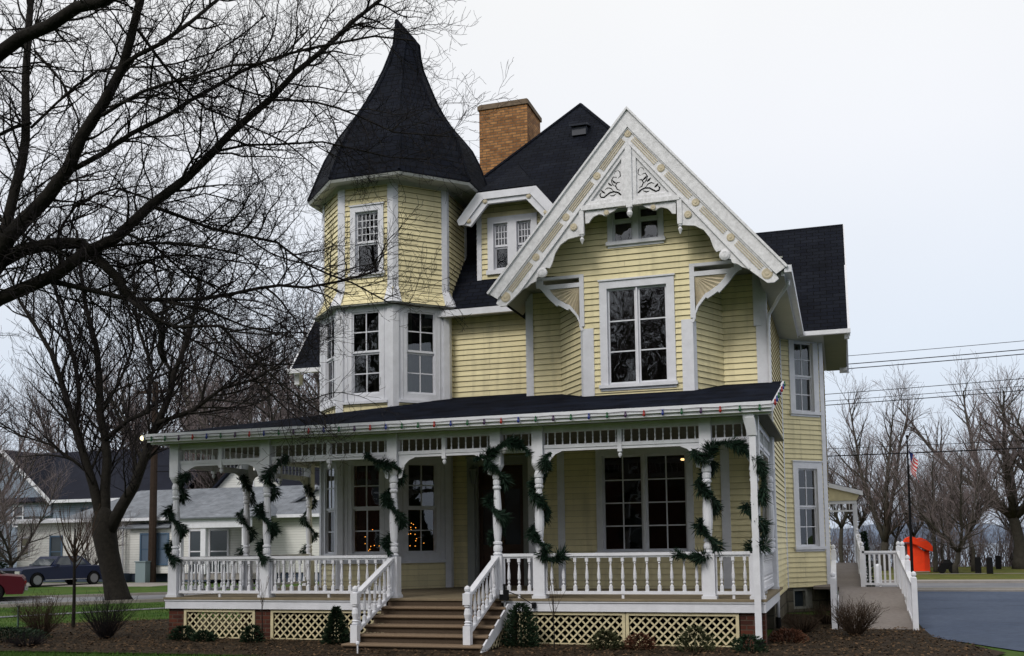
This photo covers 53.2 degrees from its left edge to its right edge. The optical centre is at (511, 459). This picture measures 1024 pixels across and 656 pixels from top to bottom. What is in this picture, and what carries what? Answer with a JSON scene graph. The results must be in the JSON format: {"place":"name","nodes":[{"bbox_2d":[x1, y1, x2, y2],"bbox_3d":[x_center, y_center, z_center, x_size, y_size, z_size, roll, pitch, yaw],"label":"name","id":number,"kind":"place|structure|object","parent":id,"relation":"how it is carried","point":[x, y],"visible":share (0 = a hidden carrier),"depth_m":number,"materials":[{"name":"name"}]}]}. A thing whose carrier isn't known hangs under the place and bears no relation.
{"place":"outdoors","nodes":[
{"label":"outdoors","id":0,"kind":"place"},
{"bbox_2d":[26,582,206,586],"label":"driveway","id":1,"kind":"structure","parent":0,"point":[100,585],"depth_m":49.10,"materials":[{"name":"concrete"}]},
{"bbox_2d":[0,556,101,586],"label":"parked car","id":2,"kind":"object","parent":1,"relation":"on","point":[38,571],"visible":0.69,"depth_m":48.87,"materials":[{"name":"blue paint"}]},
{"bbox_2d":[0,582,1023,655],"bbox_3d":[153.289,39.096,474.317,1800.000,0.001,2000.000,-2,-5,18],"label":"ground","id":3,"kind":"structure","parent":0,"point":[33,591],"depth_m":25.12,"materials":[{"name":"green plant"}]},
{"bbox_2d":[0,366,60,519],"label":"bare tree","id":4,"kind":"object","parent":3,"relation":"on","point":[15,461],"visible":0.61,"depth_m":59.27,"materials":[{"name":"brown plant"}]},
{"bbox_2d":[0,456,76,567],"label":"bare tree","id":5,"kind":"object","parent":3,"relation":"on","point":[10,562],"visible":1,"depth_m":50.92,"materials":[{"name":"brown plant"}]},
{"bbox_2d":[0,416,81,548],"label":"bare tree","id":6,"kind":"object","parent":3,"relation":"on","point":[23,479],"visible":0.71,"depth_m":56.94,"materials":[{"name":"brown plant"}]},
{"bbox_2d":[0,347,196,452],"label":"bare tree","id":7,"kind":"object","parent":3,"relation":"on","point":[61,437],"visible":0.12,"depth_m":80.67,"materials":[{"name":"brown plant"}]},
{"bbox_2d":[66,504,139,564],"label":"bare tree","id":8,"kind":"object","parent":3,"relation":"on","point":[88,552],"visible":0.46,"depth_m":52.88,"materials":[{"name":"brown plant"}]},
{"bbox_2d":[0,447,231,567],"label":"blue house","id":9,"kind":"structure","parent":3,"relation":"on","point":[79,489],"depth_m":69.21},
{"bbox_2d":[0,602,254,655],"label":"grass","id":10,"kind":"structure","parent":3,"relation":"on","point":[52,653],"depth_m":16.83,"materials":[{"name":"green plant"}]},
{"bbox_2d":[134,561,150,582],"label":"utility cabinet","id":11,"kind":"object","parent":3,"relation":"on","point":[142,571],"visible":1,"depth_m":52.04,"materials":[{"name":"grey metal"}]},
{"bbox_2d":[136,381,165,582],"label":"utility pole","id":12,"kind":"object","parent":3,"relation":"on","point":[152,541],"visible":0.56,"depth_m":52.63,"materials":[{"name":"brown wood"}]},
{"bbox_2d":[156,447,1023,471],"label":"power line","id":13,"kind":"object","parent":12,"relation":"attached to","point":[827,456],"visible":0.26,"depth_m":41.83,"materials":[{"name":"black metal"}]},
{"bbox_2d":[172,349,1023,398],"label":"power line","id":14,"kind":"object","parent":12,"relation":"attached to","point":[850,363],"visible":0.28,"depth_m":42.07,"materials":[{"name":"black metal"}]},
{"bbox_2d":[173,354,1023,401],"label":"power line","id":15,"kind":"object","parent":12,"relation":"attached to","point":[849,368],"visible":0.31,"depth_m":41.82,"materials":[{"name":"black metal"}]},
{"bbox_2d":[0,155,318,599],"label":"forked tree","id":16,"kind":"object","parent":3,"relation":"on","point":[105,539],"visible":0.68,"depth_m":34.01,"materials":[{"name":"brown plant"}]},
{"bbox_2d":[7,485,318,581],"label":"white house","id":17,"kind":"structure","parent":3,"relation":"on","point":[207,514],"depth_m":52.75,"materials":[{"name":"beige"}]},
{"bbox_2d":[49,535,62,555],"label":"window","id":18,"kind":"structure","parent":17,"relation":"in","point":[55,543],"depth_m":55.44,"materials":[{"name":"grey glass"}]},
{"bbox_2d":[139,533,148,560],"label":"window","id":19,"kind":"structure","parent":17,"relation":"in","point":[143,552],"depth_m":53.11,"materials":[{"name":"blue glass"}]},
{"bbox_2d":[156,533,168,564],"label":"window","id":20,"kind":"structure","parent":17,"relation":"in","point":[162,538],"depth_m":52.77,"materials":[{"name":"blue glass"}]},
{"bbox_2d":[188,529,200,572],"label":"window","id":21,"kind":"structure","parent":17,"relation":"in","point":[194,535],"depth_m":52.75,"materials":[{"name":"white paint"}]},
{"bbox_2d":[208,529,228,572],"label":"window","id":22,"kind":"structure","parent":17,"relation":"in","point":[218,538],"depth_m":52.30,"materials":[{"name":"white paint"}]},
{"bbox_2d":[45,297,281,488],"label":"bare tree","id":23,"kind":"object","parent":3,"relation":"on","point":[188,428],"visible":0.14,"depth_m":71.48,"materials":[{"name":"brown plant"}]},
{"bbox_2d":[59,340,311,448],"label":"bare tree","id":24,"kind":"object","parent":3,"relation":"on","point":[146,399],"visible":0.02,"depth_m":83.20,"materials":[{"name":"brown plant"}]},
{"bbox_2d":[121,291,282,488],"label":"bare tree","id":25,"kind":"object","parent":3,"relation":"on","point":[208,480],"visible":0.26,"depth_m":66.00,"materials":[{"name":"brown plant"}]},
{"bbox_2d":[157,323,319,472],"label":"bare tree","id":26,"kind":"object","parent":3,"relation":"on","point":[272,418],"visible":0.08,"depth_m":64.88,"materials":[{"name":"brown plant"}]},
{"bbox_2d":[173,294,319,419],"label":"bare tree","id":27,"kind":"object","parent":3,"relation":"on","point":[294,390],"visible":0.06,"depth_m":70.74,"materials":[{"name":"brown plant"}]},
{"bbox_2d":[176,331,319,424],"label":"bare tree","id":28,"kind":"object","parent":3,"relation":"on","point":[228,389],"visible":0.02,"depth_m":78.11,"materials":[{"name":"brown plant"}]},
{"bbox_2d":[0,0,520,494],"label":"overhanging tree","id":29,"kind":"object","parent":3,"relation":"on","point":[24,38],"visible":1,"depth_m":16.47,"materials":[{"name":"brown plant"}]},
{"bbox_2d":[212,465,319,487],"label":"gabled white house","id":30,"kind":"structure","parent":3,"relation":"on","point":[228,480],"depth_m":56.81,"materials":[{"name":"beige"}]},
{"bbox_2d":[264,270,321,414],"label":"bare tree","id":31,"kind":"object","parent":3,"relation":"on","point":[316,384],"visible":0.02,"depth_m":68.74,"materials":[{"name":"brown plant"}]},
{"bbox_2d":[145,19,850,652],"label":"victorian house","id":32,"kind":"structure","parent":3,"relation":"on","point":[629,259],"depth_m":20.62,"materials":[{"name":"yellow paint"}]},
{"bbox_2d":[159,469,192,570],"bbox_3d":[-6.383,1.152,19.547,0.730,1.976,0.628,-2,-5,18],"label":"evergreen garland","id":33,"kind":"object","parent":32,"relation":"attached to","point":[183,529],"visible":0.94,"depth_m":19.44},
{"bbox_2d":[232,474,258,555],"bbox_3d":[-5.709,1.214,21.769,0.593,1.850,0.867,-2,-5,18],"label":"evergreen garland","id":34,"kind":"object","parent":32,"relation":"attached to","point":[252,500],"visible":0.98,"depth_m":21.78},
{"bbox_2d":[249,453,289,568],"bbox_3d":[-4.425,0.975,18.910,0.909,2.201,0.648,-2,-5,18],"label":"evergreen garland","id":35,"kind":"object","parent":32,"relation":"attached to","point":[274,531],"visible":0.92,"depth_m":18.83},
{"bbox_2d":[297,484,318,553],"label":"evergreen garland","id":36,"kind":"object","parent":32,"relation":"attached to","point":[303,522],"visible":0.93,"depth_m":24.35},
{"bbox_2d":[326,466,333,553],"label":"window","id":37,"kind":"structure","parent":32,"relation":"in","point":[328,509],"depth_m":22.97,"materials":[{"name":"white paint"}]},
{"bbox_2d":[326,314,364,400],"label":"window","id":38,"kind":"structure","parent":32,"relation":"in","point":[329,365],"depth_m":23.23,"materials":[{"name":"white paint"}]},
{"bbox_2d":[352,464,379,553],"bbox_3d":[-3.112,1.051,21.999,0.710,1.970,0.099,-2,-5,18],"label":"window","id":39,"kind":"structure","parent":32,"relation":"in","point":[366,508],"depth_m":22.01,"materials":[{"name":"white paint"}]},
{"bbox_2d":[352,310,379,394],"bbox_3d":[-3.083,-2.304,22.507,1.370,2.220,0.579,-2,-5,18],"label":"window","id":40,"kind":"structure","parent":32,"relation":"in","point":[372,319],"depth_m":22.43,"materials":[{"name":"glass"}]},
{"bbox_2d":[348,202,384,278],"bbox_3d":[-3.096,-4.761,22.703,1.250,1.770,0.685,-2,-5,18],"label":"window","id":41,"kind":"structure","parent":32,"relation":"in","point":[357,212],"depth_m":22.54,"materials":[{"name":"white paint"}]},
{"bbox_2d":[362,451,410,557],"bbox_3d":[-2.204,0.793,18.130,0.878,1.917,0.586,0,-5,-14],"label":"evergreen garland","id":42,"kind":"object","parent":32,"relation":"attached to","point":[384,465],"visible":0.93,"depth_m":18.10},
{"bbox_2d":[407,311,434,394],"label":"window","id":43,"kind":"structure","parent":32,"relation":"in","point":[420,337],"depth_m":22.55,"materials":[{"name":"grey glass"}]},
{"bbox_2d":[407,463,435,552],"bbox_3d":[-1.968,1.044,22.093,0.710,1.970,0.099,2,-5,-27],"label":"window","id":44,"kind":"structure","parent":32,"relation":"in","point":[420,507],"depth_m":22.10,"materials":[{"name":"white paint"}]},
{"bbox_2d":[146,381,785,441],"bbox_3d":[-0.875,-0.909,19.310,11.544,0.992,3.673,-2,-5,18],"label":"string of bulbs","id":45,"kind":"object","parent":32,"relation":"attached to","point":[588,417],"visible":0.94,"depth_m":17.29,"materials":[{"name":"multicoloured plastic"}]},
{"bbox_2d":[473,453,516,546],"bbox_3d":[-0.258,0.665,17.583,0.695,1.710,0.602,-4,-5,30],"label":"evergreen garland","id":46,"kind":"object","parent":32,"relation":"attached to","point":[488,501],"visible":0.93,"depth_m":17.52},
{"bbox_2d":[479,465,523,584],"bbox_3d":[-0.219,1.439,22.358,1.040,2.640,0.128,-2,-5,18],"label":"door","id":47,"kind":"structure","parent":32,"relation":"in","point":[513,500],"depth_m":22.34,"materials":[{"name":"black wood"}]},
{"bbox_2d":[482,434,532,461],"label":"evergreen garland","id":48,"kind":"object","parent":32,"relation":"attached to","point":[515,443],"visible":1,"depth_m":17.38},
{"bbox_2d":[494,223,529,269],"bbox_3d":[-0.150,-4.801,23.412,1.040,1.450,0.579,-2,-5,18],"label":"window","id":49,"kind":"structure","parent":32,"relation":"in","point":[500,230],"depth_m":23.22,"materials":[{"name":"white paint"}]},
{"bbox_2d":[499,584,535,628],"bbox_3d":[0.098,2.587,17.076,0.614,1.030,0.125,-1,-5,8],"label":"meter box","id":50,"kind":"object","parent":32,"relation":"attached to","point":[504,594],"visible":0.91,"depth_m":17.09,"materials":[{"name":"grey metal"}]},
{"bbox_2d":[517,220,530,250],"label":"window","id":51,"kind":"structure","parent":32,"relation":"in","point":[519,244],"depth_m":23.02,"materials":[{"name":"white paint"}]},
{"bbox_2d":[520,452,573,565],"bbox_3d":[0.577,0.847,17.229,0.988,1.958,0.660,-6,-7,46],"label":"evergreen garland","id":52,"kind":"object","parent":32,"relation":"attached to","point":[532,532],"visible":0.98,"depth_m":17.20},
{"bbox_2d":[606,205,665,248],"bbox_3d":[2.494,-4.600,20.273,1.610,1.060,0.685,-2,-5,18],"label":"window","id":53,"kind":"structure","parent":32,"relation":"in","point":[645,226],"depth_m":20.11,"materials":[{"name":"glass"}]},
{"bbox_2d":[597,273,677,390],"bbox_3d":[2.513,-2.407,20.094,1.870,2.300,0.685,-2,-5,18],"label":"window","id":54,"kind":"structure","parent":32,"relation":"in","point":[637,314],"depth_m":20.27,"materials":[{"name":"glass"}]},
{"bbox_2d":[595,446,695,552],"bbox_3d":[2.737,0.877,20.764,2.400,2.340,0.685,-2,-5,18],"label":"window","id":55,"kind":"structure","parent":32,"relation":"in","point":[645,498],"depth_m":20.95,"materials":[{"name":"glass"}]},
{"bbox_2d":[669,447,727,568],"bbox_3d":[2.990,0.786,16.466,1.003,1.973,0.651,0,-5,-7],"label":"evergreen garland","id":56,"kind":"object","parent":32,"relation":"attached to","point":[696,557],"visible":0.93,"depth_m":16.40},
{"bbox_2d":[697,436,773,509],"bbox_3d":[3.526,0.193,16.224,1.260,1.294,0.480,-2,-5,18],"label":"evergreen garland","id":57,"kind":"object","parent":32,"relation":"attached to","point":[738,446],"visible":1,"depth_m":16.15},
{"bbox_2d":[737,501,774,555],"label":"evergreen garland","id":58,"kind":"object","parent":32,"relation":"attached to","point":[763,529],"visible":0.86,"depth_m":16.07},
{"bbox_2d":[793,588,812,608],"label":"basement window","id":59,"kind":"structure","parent":32,"relation":"in","point":[802,596],"depth_m":24.43,"materials":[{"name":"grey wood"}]},
{"bbox_2d":[787,340,821,417],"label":"window","id":60,"kind":"structure","parent":32,"relation":"in","point":[803,361],"depth_m":25.00,"materials":[{"name":"white glass"}]},
{"bbox_2d":[791,460,826,551],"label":"window","id":61,"kind":"structure","parent":32,"relation":"in","point":[807,478],"depth_m":24.73,"materials":[{"name":"white paint"}]},
{"bbox_2d":[828,482,862,562],"bbox_3d":[9.043,2.079,33.199,4.440,2.760,3.140,-2,-5,18],"label":"back porch","id":62,"kind":"object","parent":32,"relation":"attached to","point":[839,494],"visible":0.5,"depth_m":31.34,"materials":[{"name":"wood"}]},
{"bbox_2d":[0,613,1005,655],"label":"mulch bed","id":63,"kind":"object","parent":3,"relation":"on","point":[817,646],"visible":0.36,"depth_m":16.66,"materials":[{"name":"brown soil"}]},
{"bbox_2d":[1,625,51,647],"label":"bare shrub","id":64,"kind":"object","parent":63,"relation":"on","point":[31,641],"visible":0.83,"depth_m":17.80,"materials":[{"name":"plant"}]},
{"bbox_2d":[0,626,53,641],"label":"evergreen shrub","id":65,"kind":"object","parent":63,"relation":"on","point":[16,629],"visible":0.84,"depth_m":19.08,"materials":[{"name":"green plant"}]},
{"bbox_2d":[7,590,78,635],"bbox_3d":[-9.327,2.990,20.050,1.283,0.973,1.250,-2,-5,18],"label":"bare shrub","id":66,"kind":"object","parent":63,"relation":"on","point":[48,627],"visible":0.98,"depth_m":19.96,"materials":[{"name":"brown plant"}]},
{"bbox_2d":[52,500,99,626],"bbox_3d":[-9.479,2.219,22.216,0.818,2.927,0.934,-1,-5,4],"label":"sapling","id":67,"kind":"object","parent":63,"relation":"on","point":[74,552],"visible":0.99,"depth_m":22.19,"materials":[{"name":"brown plant"}]},
{"bbox_2d":[76,587,144,638],"bbox_3d":[-7.683,2.893,19.317,1.182,1.002,1.258,3,-6,-41],"label":"bare shrub","id":68,"kind":"object","parent":63,"relation":"on","point":[106,627],"visible":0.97,"depth_m":19.21,"materials":[{"name":"brown plant"}]},
{"bbox_2d":[167,624,195,640],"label":"evergreen shrub","id":69,"kind":"object","parent":63,"relation":"on","point":[177,633],"visible":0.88,"depth_m":18.64,"materials":[{"name":"green plant"}]},
{"bbox_2d":[189,629,218,641],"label":"evergreen shrub","id":70,"kind":"object","parent":63,"relation":"on","point":[197,636],"visible":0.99,"depth_m":18.32,"materials":[{"name":"green plant"}]},
{"bbox_2d":[239,624,265,642],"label":"evergreen shrub","id":71,"kind":"object","parent":63,"relation":"on","point":[247,632],"visible":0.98,"depth_m":18.03,"materials":[{"name":"green plant"}]},
{"bbox_2d":[319,604,349,644],"bbox_3d":[-3.025,2.838,17.613,0.628,0.700,0.610,-2,-5,18],"label":"evergreen shrub","id":72,"kind":"object","parent":63,"relation":"on","point":[329,635],"visible":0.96,"depth_m":17.54,"materials":[{"name":"green plant"}]},
{"bbox_2d":[0,618,992,655],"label":"fallen leaves","id":73,"kind":"object","parent":63,"relation":"on","point":[583,646],"visible":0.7,"depth_m":16.59,"materials":[{"name":"brown plant"}]},
{"bbox_2d":[500,602,540,647],"bbox_3d":[0.142,2.691,16.695,0.708,0.758,0.718,-2,-5,18],"label":"evergreen shrub","id":74,"kind":"object","parent":63,"relation":"on","point":[513,616],"visible":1,"depth_m":16.63,"materials":[{"name":"green plant"}]},
{"bbox_2d":[587,629,624,650],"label":"evergreen shrub","id":75,"kind":"object","parent":63,"relation":"on","point":[599,643],"visible":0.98,"depth_m":16.03,"materials":[{"name":"green plant"}]},
{"bbox_2d":[621,632,658,649],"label":"evergreen shrub","id":76,"kind":"object","parent":63,"relation":"on","point":[631,641],"visible":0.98,"depth_m":16.03,"materials":[{"name":"brown plant"}]},
{"bbox_2d":[674,625,716,652],"bbox_3d":[2.790,2.732,15.627,0.674,0.430,0.700,-2,-5,18],"label":"evergreen shrub","id":77,"kind":"object","parent":63,"relation":"on","point":[710,647],"visible":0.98,"depth_m":15.59,"materials":[{"name":"green plant"}]},
{"bbox_2d":[729,633,768,653],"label":"evergreen shrub","id":78,"kind":"object","parent":63,"relation":"on","point":[740,641],"visible":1,"depth_m":15.33,"materials":[{"name":"green plant"}]},
{"bbox_2d":[768,627,809,642],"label":"evergreen shrub","id":79,"kind":"object","parent":63,"relation":"on","point":[781,634],"visible":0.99,"depth_m":16.77,"materials":[{"name":"brown plant"}]},
{"bbox_2d":[782,607,824,632],"bbox_3d":[5.252,2.898,18.482,0.762,0.523,0.837,-2,-5,18],"label":"bare shrub","id":80,"kind":"object","parent":63,"relation":"on","point":[808,624],"visible":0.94,"depth_m":18.44,"materials":[{"name":"plant"}]},
{"bbox_2d":[810,602,839,623],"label":"bare shrub","id":81,"kind":"object","parent":63,"relation":"on","point":[826,618],"visible":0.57,"depth_m":20.45,"materials":[{"name":"brown plant"}]},
{"bbox_2d":[824,595,889,635],"bbox_3d":[5.989,2.706,17.911,1.084,0.786,0.989,0,-5,-11],"label":"bare shrub","id":82,"kind":"object","parent":63,"relation":"on","point":[849,626],"visible":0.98,"depth_m":17.76,"materials":[{"name":"brown plant"}]},
{"bbox_2d":[0,588,1023,607],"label":"kerb","id":83,"kind":"structure","parent":3,"relation":"on","point":[92,602],"depth_m":32.32,"materials":[{"name":"concrete"}]},
{"bbox_2d":[813,528,918,629],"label":"wheelchair ramp","id":84,"kind":"structure","parent":3,"relation":"on","point":[900,601],"depth_m":21.97,"materials":[{"name":"white wood"}]},
{"bbox_2d":[917,589,1023,591],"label":"kerb","id":85,"kind":"structure","parent":3,"relation":"on","point":[1006,590],"depth_m":32.43,"materials":[{"name":"concrete"}]},
{"bbox_2d":[917,591,1023,650],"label":"parking lot","id":86,"kind":"structure","parent":3,"relation":"on","point":[989,618],"depth_m":21.93,"materials":[{"name":"grey asphalt"}]},
{"bbox_2d":[971,457,1023,565],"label":"bare tree","id":87,"kind":"object","parent":3,"relation":"on","point":[1004,522],"visible":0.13,"depth_m":63.42,"materials":[{"name":"brown plant"}]},
{"bbox_2d":[0,583,1023,603],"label":"street","id":88,"kind":"structure","parent":0,"point":[952,585],"depth_m":36.10,"materials":[{"name":"grey asphalt"}]},
{"bbox_2d":[0,570,28,598],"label":"parked car","id":89,"kind":"object","parent":88,"relation":"on","point":[12,583],"visible":1,"depth_m":34.50,"materials":[{"name":"red paint"}]},
{"bbox_2d":[1,580,1023,598],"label":"kerb","id":90,"kind":"structure","parent":88,"relation":"on","point":[165,593],"depth_m":37.84,"materials":[{"name":"concrete"}]},
{"bbox_2d":[0,0,1023,528],"label":"sky","id":91,"kind":"structure","parent":0,"point":[899,124],"materials":[{"name":"white"}]},
{"bbox_2d":[859,531,876,586],"bbox_3d":[10.874,3.164,31.531,0.730,1.993,0.746,-2,-5,18],"label":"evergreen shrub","id":92,"kind":"object","parent":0,"point":[863,537],"visible":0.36,"depth_m":31.50,"materials":[{"name":"green plant"}]},
{"bbox_2d":[836,543,1008,566],"bbox_3d":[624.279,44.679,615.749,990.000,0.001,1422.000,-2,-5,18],"label":"lake","id":93,"kind":"structure","parent":0,"point":[937,555],"depth_m":108.72,"materials":[{"name":"liquid"}]},
{"bbox_2d":[830,517,1023,543],"bbox_3d":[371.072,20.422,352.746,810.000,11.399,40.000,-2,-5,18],"label":"shore hills","id":94,"kind":"structure","parent":0,"point":[905,528],"depth_m":401.95,"materials":[{"name":"grey"}]},
{"bbox_2d":[871,566,1023,579],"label":"lawn","id":95,"kind":"structure","parent":0,"point":[931,575],"depth_m":47.48,"materials":[{"name":"green plant"}]},
{"bbox_2d":[826,420,879,562],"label":"bare tree","id":96,"kind":"object","parent":95,"relation":"on","point":[841,523],"visible":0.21,"depth_m":60.62,"materials":[{"name":"brown plant"}]},
{"bbox_2d":[827,429,902,533],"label":"bare tree","id":97,"kind":"object","parent":95,"relation":"on","point":[863,518],"visible":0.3,"depth_m":62.21,"materials":[{"name":"brown plant"}]},
{"bbox_2d":[825,365,948,570],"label":"bare tree","id":98,"kind":"object","parent":95,"relation":"on","point":[885,507],"visible":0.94,"depth_m":56.86,"materials":[{"name":"brown plant"}]},
{"bbox_2d":[868,460,924,565],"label":"bare tree","id":99,"kind":"object","parent":95,"relation":"on","point":[898,530],"visible":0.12,"depth_m":62.55,"materials":[{"name":"brown plant"}]},
{"bbox_2d":[880,453,941,537],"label":"bare tree","id":100,"kind":"object","parent":95,"relation":"on","point":[916,530],"visible":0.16,"depth_m":61.63,"materials":[{"name":"brown plant"}]},
{"bbox_2d":[906,435,917,571],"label":"flagpole","id":101,"kind":"object","parent":95,"relation":"on","point":[914,463],"visible":0.96,"depth_m":50.11,"materials":[{"name":"black metal"}]},
{"bbox_2d":[903,537,932,571],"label":"orange tent","id":102,"kind":"object","parent":95,"relation":"on","point":[921,560],"visible":0.67,"depth_m":52.84,"materials":[{"name":"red fabric"}]},
{"bbox_2d":[830,515,1023,567],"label":"shore thicket","id":103,"kind":"object","parent":95,"relation":"on","point":[982,550],"visible":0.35,"depth_m":62.80,"materials":[{"name":"brown plant"}]},
{"bbox_2d":[867,431,1005,572],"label":"bare tree","id":104,"kind":"object","parent":95,"relation":"on","point":[949,539],"visible":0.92,"depth_m":50.16,"materials":[{"name":"brown plant"}]},
{"bbox_2d":[890,426,987,571],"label":"bare tree","id":105,"kind":"object","parent":95,"relation":"on","point":[935,560],"visible":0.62,"depth_m":52.03,"materials":[{"name":"brown plant"}]},
{"bbox_2d":[916,473,965,562],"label":"bare tree","id":106,"kind":"object","parent":95,"relation":"on","point":[942,555],"visible":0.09,"depth_m":61.72,"materials":[{"name":"brown plant"}]},
{"bbox_2d":[876,349,1023,568],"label":"bare tree","id":107,"kind":"object","parent":95,"relation":"on","point":[1013,511],"visible":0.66,"depth_m":56.17,"materials":[{"name":"brown plant"}]},
{"bbox_2d":[914,425,1020,571],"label":"bare tree","id":108,"kind":"object","parent":95,"relation":"on","point":[973,551],"visible":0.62,"depth_m":52.60,"materials":[{"name":"brown plant"}]},
{"bbox_2d":[958,354,1023,500],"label":"bare tree","id":109,"kind":"object","parent":95,"relation":"on","point":[1012,429],"visible":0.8,"depth_m":54.35,"materials":[{"name":"brown plant"}]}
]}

